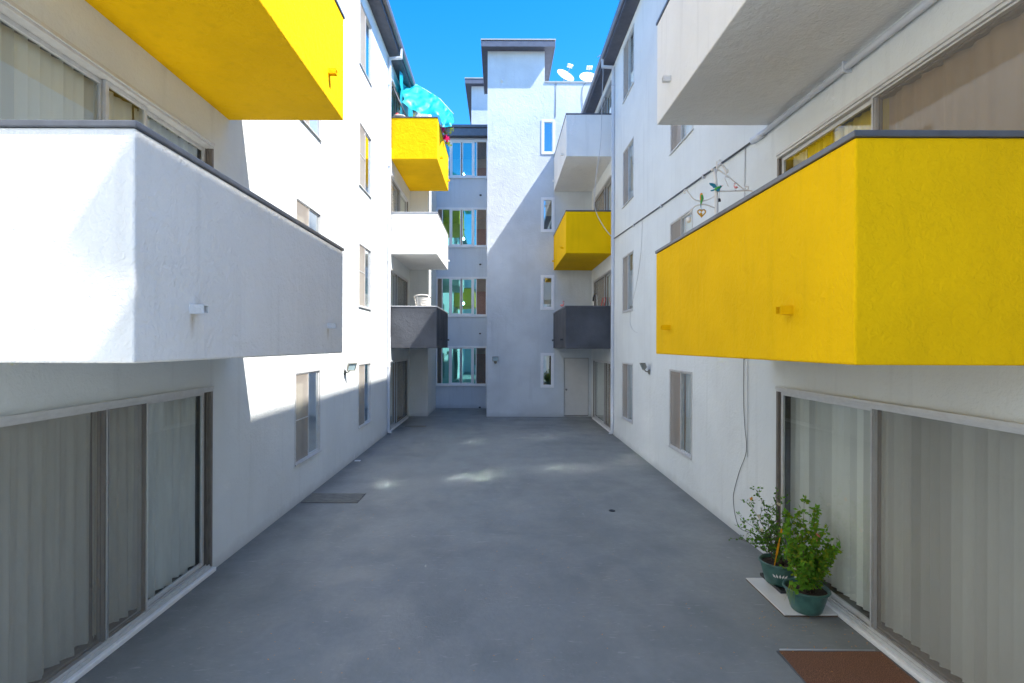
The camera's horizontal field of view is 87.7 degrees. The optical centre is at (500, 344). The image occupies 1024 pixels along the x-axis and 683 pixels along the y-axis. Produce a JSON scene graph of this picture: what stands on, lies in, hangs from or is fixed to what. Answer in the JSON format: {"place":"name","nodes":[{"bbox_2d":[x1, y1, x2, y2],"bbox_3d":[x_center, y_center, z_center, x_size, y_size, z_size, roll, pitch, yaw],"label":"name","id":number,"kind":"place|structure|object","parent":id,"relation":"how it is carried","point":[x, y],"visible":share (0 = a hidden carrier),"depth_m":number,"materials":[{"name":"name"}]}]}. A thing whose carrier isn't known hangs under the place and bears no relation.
{"place":"outdoors","nodes":[
{"label":"outdoors","id":0,"kind":"place"},
{"bbox_2d":[465,77,487,124],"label":"stair tower","id":1,"kind":"structure","parent":0,"point":[477,99],"depth_m":24.00,"materials":[{"name":"paint"}]},
{"bbox_2d":[75,408,919,682],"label":"courtyard floor","id":2,"kind":"structure","parent":0,"point":[465,581],"depth_m":5.63,"materials":[{"name":"grey concrete"}]},
{"bbox_2d":[0,0,449,682],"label":"apartment wing","id":3,"kind":"structure","parent":2,"relation":"on","point":[222,244],"depth_m":4.67,"materials":[{"name":"white paint"}]},
{"bbox_2d":[0,386,213,682],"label":"sliding door","id":4,"kind":"structure","parent":3,"relation":"in","point":[106,508],"depth_m":4.36,"materials":[{"name":"glass"}]},
{"bbox_2d":[0,0,214,167],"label":"sliding door","id":5,"kind":"structure","parent":3,"relation":"in","point":[44,75],"depth_m":4.04,"materials":[{"name":"metal"}]},
{"bbox_2d":[295,196,320,233],"bbox_3d":[-3.237,-1.595,8.920,0.105,1.472,1.190,0,0,0],"label":"window","id":6,"kind":"structure","parent":3,"relation":"in","point":[304,213],"depth_m":8.87,"materials":[{"name":"glass"}]},
{"bbox_2d":[295,369,321,466],"bbox_3d":[-3.247,1.165,8.920,0.105,1.472,1.190,0,0,0],"label":"window","id":7,"kind":"structure","parent":3,"relation":"in","point":[307,383],"depth_m":8.90,"materials":[{"name":"glass"}]},
{"bbox_2d":[302,120,322,141],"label":"window","id":8,"kind":"structure","parent":3,"relation":"in","point":[314,125],"depth_m":9.29,"materials":[{"name":"metal"}]},
{"bbox_2d":[344,363,356,374],"bbox_3d":[-3.122,0.497,11.013,0.211,0.252,0.222,0,0,34],"label":"floodlight","id":9,"kind":"object","parent":3,"relation":"attached to","point":[351,366],"visible":1,"depth_m":10.97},
{"bbox_2d":[358,362,371,428],"bbox_3d":[-3.247,1.165,12.620,0.105,1.472,1.150,0,0,0],"label":"window","id":10,"kind":"structure","parent":3,"relation":"in","point":[364,369],"depth_m":12.62,"materials":[{"name":"glass"}]},
{"bbox_2d":[358,242,371,309],"bbox_3d":[-3.237,-1.595,12.620,0.105,1.472,1.150,0,0,0],"label":"window","id":11,"kind":"structure","parent":3,"relation":"in","point":[364,253],"depth_m":12.61,"materials":[{"name":"glass"}]},
{"bbox_2d":[359,120,371,198],"bbox_3d":[-3.227,-4.355,12.620,0.105,1.472,1.150,0,0,0],"label":"window","id":12,"kind":"structure","parent":3,"relation":"in","point":[365,142],"depth_m":12.62,"materials":[{"name":"glass"}]},
{"bbox_2d":[359,0,372,87],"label":"window","id":13,"kind":"structure","parent":3,"relation":"in","point":[365,29],"depth_m":12.61,"materials":[{"name":"glass"}]},
{"bbox_2d":[391,79,399,148],"bbox_3d":[-3.239,-6.757,16.940,0.175,2.012,2.840,0,0,0],"label":"sliding door","id":14,"kind":"structure","parent":3,"relation":"in","point":[395,105],"depth_m":16.24,"materials":[{"name":"glass"}]},
{"bbox_2d":[390,358,407,428],"bbox_3d":[-3.268,1.463,16.960,0.175,2.012,2.880,0,0,0],"label":"sliding door","id":15,"kind":"structure","parent":3,"relation":"in","point":[399,368],"depth_m":16.99,"materials":[{"name":"metal"}]},
{"bbox_2d":[394,113,404,116],"bbox_3d":[-2.976,-6.763,15.680,0.350,0.145,0.246,0,0,0],"label":"fruit bowl","id":16,"kind":"object","parent":3,"relation":"on","point":[398,115],"visible":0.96,"depth_m":15.62,"materials":[{"name":"white paint"}]},
{"bbox_2d":[390,269,408,336],"bbox_3d":[-3.643,-1.229,16.960,0.945,2.012,2.880,0,0,0],"label":"sliding door","id":17,"kind":"structure","parent":3,"relation":"in","point":[399,284],"depth_m":16.93,"materials":[{"name":"glass"}]},
{"bbox_2d":[391,174,408,211],"bbox_3d":[-3.274,-3.987,16.977,0.225,2.012,2.845,0,0,0],"label":"sliding door","id":18,"kind":"structure","parent":3,"relation":"in","point":[399,201],"depth_m":16.81,"materials":[{"name":"glass"}]},
{"bbox_2d":[392,72,453,126],"bbox_3d":[-2.421,-7.558,16.989,1.915,2.018,2.222,0,0,0],"label":"tarp canopy","id":19,"kind":"object","parent":3,"relation":"attached to","point":[418,99],"visible":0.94,"depth_m":16.53,"materials":[{"name":"teal fabric"}]},
{"bbox_2d":[441,123,453,147],"bbox_3d":[-1.752,-6.777,17.097,0.495,0.919,0.302,0,0,15],"label":"bougainvillea","id":20,"kind":"object","parent":3,"relation":"hanging from","point":[445,137],"visible":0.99,"depth_m":17.07,"materials":[{"name":"pink plant"}]},
{"bbox_2d":[301,493,365,502],"bbox_3d":[-2.744,2.524,8.790,0.910,0.010,0.540,0,0,0],"label":"drain grate","id":21,"kind":"object","parent":2,"relation":"on","point":[334,497],"visible":1,"depth_m":8.74,"materials":[{"name":"grey metal"}]},
{"bbox_2d":[436,124,486,407],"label":"hall block","id":22,"kind":"structure","parent":2,"relation":"on","point":[461,370],"depth_m":21.30,"materials":[{"name":"paint"}]},
{"bbox_2d":[436,346,486,385],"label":"hall window","id":23,"kind":"structure","parent":22,"relation":"in","point":[455,365],"depth_m":23.70,"materials":[{"name":"glass"}]},
{"bbox_2d":[436,277,486,316],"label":"hall window","id":24,"kind":"structure","parent":22,"relation":"in","point":[449,290],"depth_m":23.67,"materials":[{"name":"glass"}]},
{"bbox_2d":[436,208,486,247],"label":"hall window","id":25,"kind":"structure","parent":22,"relation":"in","point":[475,219],"depth_m":23.53,"materials":[{"name":"glass"}]},
{"bbox_2d":[444,140,486,177],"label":"hall window","id":26,"kind":"structure","parent":22,"relation":"in","point":[472,168],"depth_m":21.30,"materials":[{"name":"white plastic"}]},
{"bbox_2d":[481,39,591,416],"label":"stair tower","id":27,"kind":"structure","parent":2,"relation":"on","point":[532,372],"depth_m":18.87,"materials":[{"name":"paint"}]},
{"bbox_2d":[492,357,497,363],"bbox_3d":[-0.182,0.535,18.771,0.210,0.256,0.198,0,0,0],"label":"floodlight","id":28,"kind":"object","parent":27,"relation":"attached to","point":[495,359],"visible":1,"depth_m":18.71,"materials":[{"name":"grey metal"}]},
{"bbox_2d":[540,353,553,387],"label":"narrow window","id":29,"kind":"structure","parent":27,"relation":"in","point":[547,359],"depth_m":18.86,"materials":[{"name":"clear glass"}]},
{"bbox_2d":[541,275,553,309],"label":"narrow window","id":30,"kind":"structure","parent":27,"relation":"in","point":[547,281],"depth_m":18.86,"materials":[{"name":"glass"}]},
{"bbox_2d":[541,197,554,231],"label":"narrow window","id":31,"kind":"structure","parent":27,"relation":"in","point":[547,203],"depth_m":18.86,"materials":[{"name":"white plastic"}]},
{"bbox_2d":[541,119,554,153],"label":"narrow window","id":32,"kind":"structure","parent":27,"relation":"in","point":[547,125],"depth_m":18.86,"materials":[{"name":"white plastic"}]},
{"bbox_2d":[557,63,573,80],"bbox_3d":[2.371,-9.552,19.346,0.624,1.148,0.598,0,0,0],"label":"satellite dish","id":33,"kind":"object","parent":27,"relation":"attached to","point":[566,75],"visible":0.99,"depth_m":19.46,"materials":[{"name":"white paint"}]},
{"bbox_2d":[562,357,590,416],"bbox_3d":[2.687,1.487,18.917,1.005,2.125,0.146,0,0,0],"label":"door","id":34,"kind":"structure","parent":27,"relation":"in","point":[576,371],"depth_m":18.90,"materials":[{"name":"paint"}]},
{"bbox_2d":[580,66,593,80],"bbox_3d":[3.174,-9.509,19.367,0.561,1.069,0.573,0,0,38],"label":"satellite dish","id":35,"kind":"object","parent":27,"relation":"attached to","point":[586,76],"visible":0.83,"depth_m":19.46,"materials":[{"name":"white paint"}]},
{"bbox_2d":[552,0,1023,682],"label":"apartment wing","id":36,"kind":"structure","parent":2,"relation":"on","point":[830,306],"depth_m":4.42,"materials":[{"name":"white paint"}]},
{"bbox_2d":[593,359,610,429],"bbox_3d":[3.282,1.485,16.960,0.224,2.012,2.880,0,0,0],"label":"sliding door","id":37,"kind":"structure","parent":36,"relation":"in","point":[601,368],"depth_m":16.96,"materials":[{"name":"glass"}]},
{"bbox_2d":[593,269,610,305],"bbox_3d":[3.267,-1.205,16.980,0.175,2.012,2.840,0,0,0],"label":"sliding door","id":38,"kind":"structure","parent":36,"relation":"in","point":[602,284],"depth_m":16.84,"materials":[{"name":"glass"}]},
{"bbox_2d":[593,175,610,209],"bbox_3d":[3.261,-3.983,16.960,0.145,1.976,2.800,0,0,0],"label":"sliding door","id":39,"kind":"structure","parent":36,"relation":"in","point":[603,198],"depth_m":16.54,"materials":[{"name":"glass"}]},
{"bbox_2d":[594,55,610,235],"bbox_3d":[2.902,-5.684,15.143,0.513,5.306,0.332,0,0,37],"label":"roof cable","id":40,"kind":"object","parent":36,"relation":"hanging from","point":[598,159],"visible":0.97,"depth_m":15.11,"materials":[{"name":"white plastic"}]},
{"bbox_2d":[597,80,611,112],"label":"sliding door","id":41,"kind":"structure","parent":36,"relation":"in","point":[605,106],"depth_m":16.35,"materials":[{"name":"glass"}]},
{"bbox_2d":[621,362,632,423],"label":"window","id":42,"kind":"structure","parent":36,"relation":"in","point":[627,368],"depth_m":13.48,"materials":[{"name":"glass"}]},
{"bbox_2d":[621,250,632,312],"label":"window","id":43,"kind":"structure","parent":36,"relation":"in","point":[627,261],"depth_m":13.54,"materials":[{"name":"glass"}]},
{"bbox_2d":[622,136,633,208],"bbox_3d":[3.258,-4.333,13.490,0.105,1.472,1.150,0,0,0],"label":"window","id":44,"kind":"structure","parent":36,"relation":"in","point":[628,154],"depth_m":13.47,"materials":[{"name":"glass"}]},
{"bbox_2d":[622,23,633,103],"bbox_3d":[3.267,-7.093,13.490,0.105,1.472,1.150,0,0,0],"label":"window","id":45,"kind":"structure","parent":36,"relation":"in","point":[628,50],"depth_m":13.48,"materials":[{"name":"glass"}]},
{"bbox_2d":[630,239,641,332],"bbox_3d":[3.214,-1.591,12.646,0.009,2.617,1.124,0,0,0],"label":"wall cable","id":46,"kind":"object","parent":36,"relation":"attached to","point":[636,283],"depth_m":12.53,"materials":[{"name":"grey plastic"}]},
{"bbox_2d":[640,363,649,373],"bbox_3d":[3.110,0.510,11.504,0.217,0.250,0.218,0,0,0],"label":"floodlight","id":47,"kind":"object","parent":36,"relation":"attached to","point":[643,366],"visible":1,"depth_m":11.43,"materials":[{"name":"grey metal"}]},
{"bbox_2d":[668,369,691,459],"bbox_3d":[3.275,1.187,9.525,0.179,1.472,1.220,0,0,0],"label":"window","id":48,"kind":"structure","parent":36,"relation":"in","point":[680,381],"depth_m":9.54,"materials":[{"name":"glass"}]},
{"bbox_2d":[669,125,692,155],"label":"window","id":49,"kind":"structure","parent":36,"relation":"in","point":[678,133],"depth_m":9.74,"materials":[{"name":"glass"}]},
{"bbox_2d":[670,207,692,241],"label":"window","id":50,"kind":"structure","parent":36,"relation":"in","point":[679,226],"depth_m":9.57,"materials":[{"name":"glass"}]},
{"bbox_2d":[683,159,752,214],"bbox_3d":[1.925,-0.854,4.720,0.616,1.582,0.036,0,0,0],"label":"hanger stand","id":51,"kind":"object","parent":36,"relation":"attached to","point":[715,196],"visible":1,"depth_m":4.71,"materials":[{"name":"beige metal"}]},
{"bbox_2d":[686,214,690,222],"bbox_3d":[1.667,-1.125,4.720,0.044,0.075,0.044,0,0,0],"label":"hanging lantern","id":52,"kind":"object","parent":51,"relation":"hanging from","point":[688,219],"visible":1,"depth_m":4.71,"materials":[{"name":"metal"}]},
{"bbox_2d":[697,208,705,217],"bbox_3d":[1.782,-1.186,4.720,0.079,0.114,0.014,0,0,0],"label":"heart ornament","id":53,"kind":"object","parent":51,"relation":"hanging from","point":[700,214],"visible":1,"depth_m":4.72,"materials":[{"name":"gold metal"}]},
{"bbox_2d":[700,193,703,207],"bbox_3d":[1.773,-1.277,4.699,0.040,0.130,0.033,0,0,0],"label":"parrot ornament","id":54,"kind":"object","parent":51,"relation":"attached to","point":[701,197],"visible":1,"depth_m":4.69,"materials":[{"name":"green plastic"}]},
{"bbox_2d":[709,183,722,191],"bbox_3d":[1.899,-1.387,4.690,0.124,0.079,0.030,0,0,0],"label":"bird ornament","id":55,"kind":"object","parent":51,"relation":"hanging from","point":[717,188],"visible":1,"depth_m":4.68,"materials":[{"name":"blue plastic"}]},
{"bbox_2d":[733,360,749,532],"bbox_3d":[3.204,1.304,7.065,0.007,2.294,0.525,0,0,0],"label":"wall cable","id":56,"kind":"object","parent":36,"relation":"attached to","point":[746,441],"depth_m":7.02,"materials":[{"name":"white plastic"}]},
{"bbox_2d":[744,148,745,359],"bbox_3d":[3.212,-1.199,7.009,0.011,2.800,0.032,0,0,0],"label":"wall cable","id":57,"kind":"object","parent":36,"relation":"attached to","point":[744,176],"depth_m":7.01,"materials":[{"name":"grey plastic"}]},
{"bbox_2d":[747,359,747,456],"bbox_3d":[3.205,0.805,6.907,0.008,1.301,0.013,0,0,0],"label":"wall cable","id":58,"kind":"object","parent":36,"relation":"attached to","point":[747,407],"depth_m":6.91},
{"bbox_2d":[614,0,937,238],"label":"conduit pipe","id":59,"kind":"object","parent":36,"relation":"attached to","point":[905,20],"visible":1,"depth_m":4.99,"materials":[{"name":"white metal"}]},
{"bbox_2d":[775,386,1023,682],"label":"sliding door","id":60,"kind":"structure","parent":36,"relation":"in","point":[924,507],"depth_m":4.26,"materials":[{"name":"glass"}]},
{"bbox_2d":[776,0,1023,176],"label":"sliding door","id":61,"kind":"structure","parent":36,"relation":"in","point":[972,78],"depth_m":3.91,"materials":[{"name":"metal"}]},
{"bbox_2d":[746,578,837,616],"bbox_3d":[2.911,2.536,5.380,0.504,0.025,0.784,0,0,0],"label":"tile board","id":62,"kind":"object","parent":2,"relation":"on","point":[772,595],"visible":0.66,"depth_m":5.28,"materials":[{"name":"white tile"}]},
{"bbox_2d":[760,573,786,593],"bbox_3d":[2.991,2.507,5.615,0.300,0.030,0.430,0,0,0],"label":"plant tray","id":63,"kind":"object","parent":62,"relation":"on","point":[781,590],"visible":0.24,"depth_m":5.48,"materials":[{"name":"black plastic"}]},
{"bbox_2d":[729,486,794,586],"bbox_3d":[2.763,2.016,5.576,0.742,0.978,0.490,0,0,-32],"label":"potted plant","id":64,"kind":"object","parent":63,"relation":"on","point":[775,573],"visible":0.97,"depth_m":5.58,"materials":[{"name":"green plant"}]},
{"bbox_2d":[776,495,842,615],"bbox_3d":[2.877,1.990,5.044,0.616,1.065,0.460,0,0,0],"label":"potted plant","id":65,"kind":"object","parent":62,"relation":"on","point":[808,592],"visible":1,"depth_m":4.99,"materials":[{"name":"green plant"}]},
{"bbox_2d":[777,649,918,682],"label":"doormat","id":66,"kind":"object","parent":2,"relation":"on","point":[845,666],"visible":1,"depth_m":4.20,"materials":[{"name":"fabric"}]},
{"bbox_2d":[389,0,619,123],"label":"sky","id":67,"kind":"structure","parent":0,"point":[441,39],"materials":[{"name":"blue"}]},
{"bbox_3d":[-2.418,-0.481,16.015,0.573,0.788,0.504,0,0,0],"label":"patio chair","id":68,"kind":"object","parent":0,"visible":0},
{"bbox_2d":[414,294,430,305],"bbox_3d":[-2.357,-1.111,16.016,0.532,0.788,0.464,0,0,0],"label":"patio chair","id":69,"kind":"object","parent":68,"relation":"on","point":[417,301],"visible":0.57,"depth_m":15.87,"materials":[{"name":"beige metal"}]}
]}

